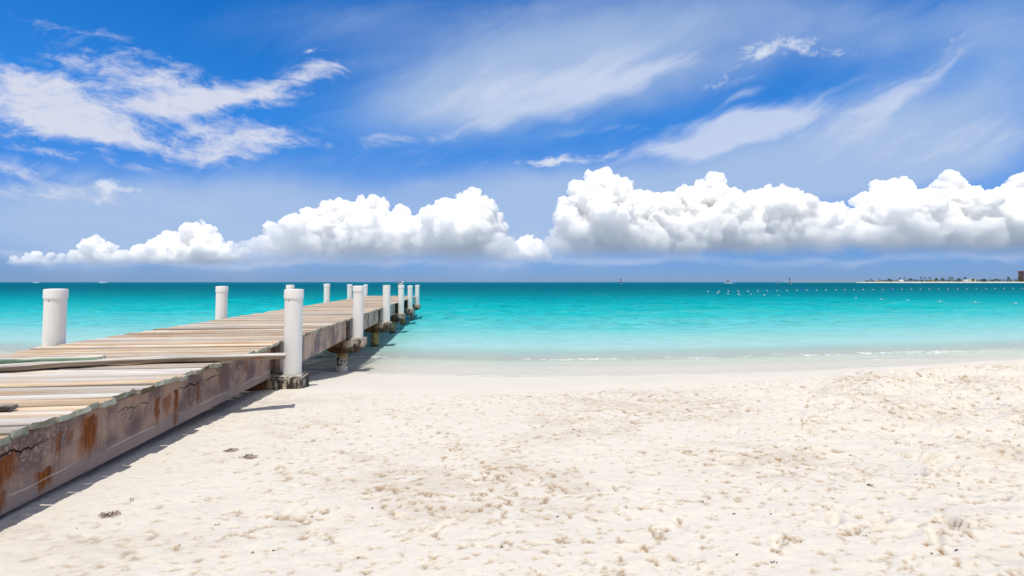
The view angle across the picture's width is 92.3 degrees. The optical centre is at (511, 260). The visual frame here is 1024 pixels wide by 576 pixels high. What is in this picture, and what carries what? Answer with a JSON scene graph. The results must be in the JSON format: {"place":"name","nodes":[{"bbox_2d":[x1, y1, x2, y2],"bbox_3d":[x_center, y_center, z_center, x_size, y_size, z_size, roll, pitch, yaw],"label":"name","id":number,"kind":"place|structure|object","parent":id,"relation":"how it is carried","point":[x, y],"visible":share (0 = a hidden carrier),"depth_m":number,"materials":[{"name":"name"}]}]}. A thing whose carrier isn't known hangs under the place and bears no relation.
{"place":"outdoors","nodes":[
{"label":"outdoors","id":0,"kind":"place"},
{"bbox_2d":[0,343,1023,575],"bbox_3d":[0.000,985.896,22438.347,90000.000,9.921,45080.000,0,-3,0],"label":"sand","id":1,"kind":"structure","parent":0,"point":[341,455],"depth_m":3.66,"materials":[{"name":"beige sand"}]},
{"bbox_2d":[98,510,120,517],"bbox_3d":[-2.448,1.546,2.993,0.133,0.030,0.102,0,-3,0],"label":"seaweed clump","id":2,"kind":"object","parent":1,"relation":"on","point":[104,514],"visible":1,"depth_m":2.98,"materials":[{"name":"brown plant"}]},
{"bbox_2d":[0,296,420,515],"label":"wooden pier","id":3,"kind":"structure","parent":1,"relation":"on","point":[59,426],"depth_m":4.78,"materials":[{"name":"brown wood"}]},
{"bbox_2d":[0,404,18,411],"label":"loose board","id":4,"kind":"object","parent":3,"relation":"on","point":[7,407],"visible":1,"depth_m":3.35,"materials":[{"name":"grey wood"}]},
{"bbox_2d":[42,288,68,345],"bbox_3d":[-6.593,1.042,7.081,0.274,1.286,0.274,0,-3,0],"label":"pipe post","id":5,"kind":"object","parent":3,"relation":"on","point":[54,317],"visible":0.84,"depth_m":7.00,"materials":[{"name":"plastic"}]},
{"bbox_2d":[0,353,285,370],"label":"loose board","id":6,"kind":"object","parent":3,"relation":"on","point":[114,361],"visible":1,"depth_m":5.25,"materials":[{"name":"grey wood"}]},
{"bbox_2d":[0,355,105,363],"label":"loose board","id":7,"kind":"object","parent":6,"relation":"on","point":[39,359],"visible":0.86,"depth_m":5.11,"materials":[{"name":"grey wood"}]},
{"bbox_2d":[215,286,227,319],"bbox_3d":[-7.144,1.268,12.084,0.274,1.271,0.274,0,-3,0],"label":"pipe post","id":8,"kind":"object","parent":3,"relation":"on","point":[221,302],"visible":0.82,"depth_m":11.99,"materials":[{"name":"white plastic"}]},
{"bbox_2d":[286,285,294,288],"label":"pipe post","id":9,"kind":"object","parent":3,"relation":"on","point":[290,286],"visible":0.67,"depth_m":16.93,"materials":[{"name":"white plastic"}]},
{"bbox_2d":[283,288,303,375],"bbox_3d":[-3.280,1.058,7.369,0.274,1.278,0.274,0,-3,0],"label":"pipe post","id":10,"kind":"object","parent":3,"relation":"on","point":[293,323],"visible":1,"depth_m":7.26,"materials":[{"name":"plastic"}]},
{"bbox_2d":[324,284,329,302],"bbox_3d":[-8.212,1.681,21.785,0.274,1.291,0.274,0,-3,0],"label":"pipe post","id":11,"kind":"object","parent":3,"relation":"on","point":[326,293],"visible":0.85,"depth_m":21.69,"materials":[{"name":"white plastic"}]},
{"bbox_2d":[347,284,351,298],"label":"pipe post","id":12,"kind":"object","parent":3,"relation":"on","point":[349,291],"visible":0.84,"depth_m":26.29,"materials":[{"name":"white plastic"}]},
{"bbox_2d":[352,286,363,337],"bbox_3d":[-3.807,1.266,12.159,0.274,1.281,0.274,0,-3,0],"label":"pipe post","id":13,"kind":"object","parent":3,"relation":"on","point":[358,307],"visible":1,"depth_m":12.05,"materials":[{"name":"white plastic"}]},
{"bbox_2d":[363,284,367,295],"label":"pipe post","id":14,"kind":"object","parent":3,"relation":"on","point":[365,289],"visible":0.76,"depth_m":30.85,"materials":[{"name":"white plastic"}]},
{"bbox_2d":[382,285,389,321],"bbox_3d":[-4.339,1.487,16.986,0.254,1.260,0.254,0,-3,0],"label":"pipe post","id":15,"kind":"object","parent":3,"relation":"on","point":[386,304],"visible":1,"depth_m":16.88,"materials":[{"name":"white plastic"}]},
{"bbox_2d":[398,285,403,313],"bbox_3d":[-4.822,1.686,21.380,0.274,1.247,0.274,0,-3,0],"label":"pipe post","id":16,"kind":"object","parent":3,"relation":"on","point":[400,299],"visible":1,"depth_m":21.27,"materials":[{"name":"white plastic"}]},
{"bbox_2d":[408,285,412,308],"bbox_3d":[-5.266,1.890,25.412,0.274,1.191,0.274,0,-3,0],"label":"pipe post","id":17,"kind":"object","parent":3,"relation":"on","point":[410,296],"visible":1,"depth_m":25.30,"materials":[{"name":"white plastic"}]},
{"bbox_2d":[415,285,419,304],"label":"pipe post","id":18,"kind":"object","parent":3,"relation":"on","point":[417,287],"visible":1,"depth_m":29.82,"materials":[{"name":"white plastic"}]},
{"bbox_2d":[223,448,239,451],"bbox_3d":[-2.427,1.641,4.251,0.133,0.029,0.089,1,-3,-20],"label":"seaweed clump","id":19,"kind":"object","parent":1,"relation":"on","point":[228,450],"visible":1,"depth_m":4.24,"materials":[{"name":"brown plant"}]},
{"bbox_2d":[239,453,258,458],"bbox_3d":[-2.174,1.615,4.058,0.150,0.039,0.106,1,-3,-22],"label":"seaweed clump","id":20,"kind":"object","parent":1,"relation":"on","point":[247,456],"visible":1,"depth_m":4.05,"materials":[{"name":"brown plant"}]},
{"bbox_2d":[0,282,1023,375],"bbox_3d":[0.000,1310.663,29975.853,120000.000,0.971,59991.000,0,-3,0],"label":"sea","id":21,"kind":"structure","parent":0,"point":[542,317],"depth_m":33.80,"materials":[{"name":"teal liquid"}]},
{"bbox_2d":[0,0,1023,281],"label":"sky","id":22,"kind":"structure","parent":0,"point":[141,140],"materials":[{"name":"blue"}]},
{"bbox_2d":[856,281,1023,282],"bbox_3d":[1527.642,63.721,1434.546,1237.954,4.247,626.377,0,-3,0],"label":"headland","id":23,"kind":"structure","parent":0,"point":[941,282],"depth_m":1264.11,"materials":[{"name":"green plant"}]},
{"bbox_2d":[865,278,1022,281],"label":"shrubs","id":24,"kind":"object","parent":23,"relation":"on","point":[981,280],"visible":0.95,"depth_m":1298.55,"materials":[{"name":"green plant"}]},
{"bbox_2d":[1017,271,1023,281],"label":"tower block","id":25,"kind":"structure","parent":23,"relation":"on","point":[1020,273],"depth_m":1272.33,"materials":[{"name":"grey glass"}]}
]}

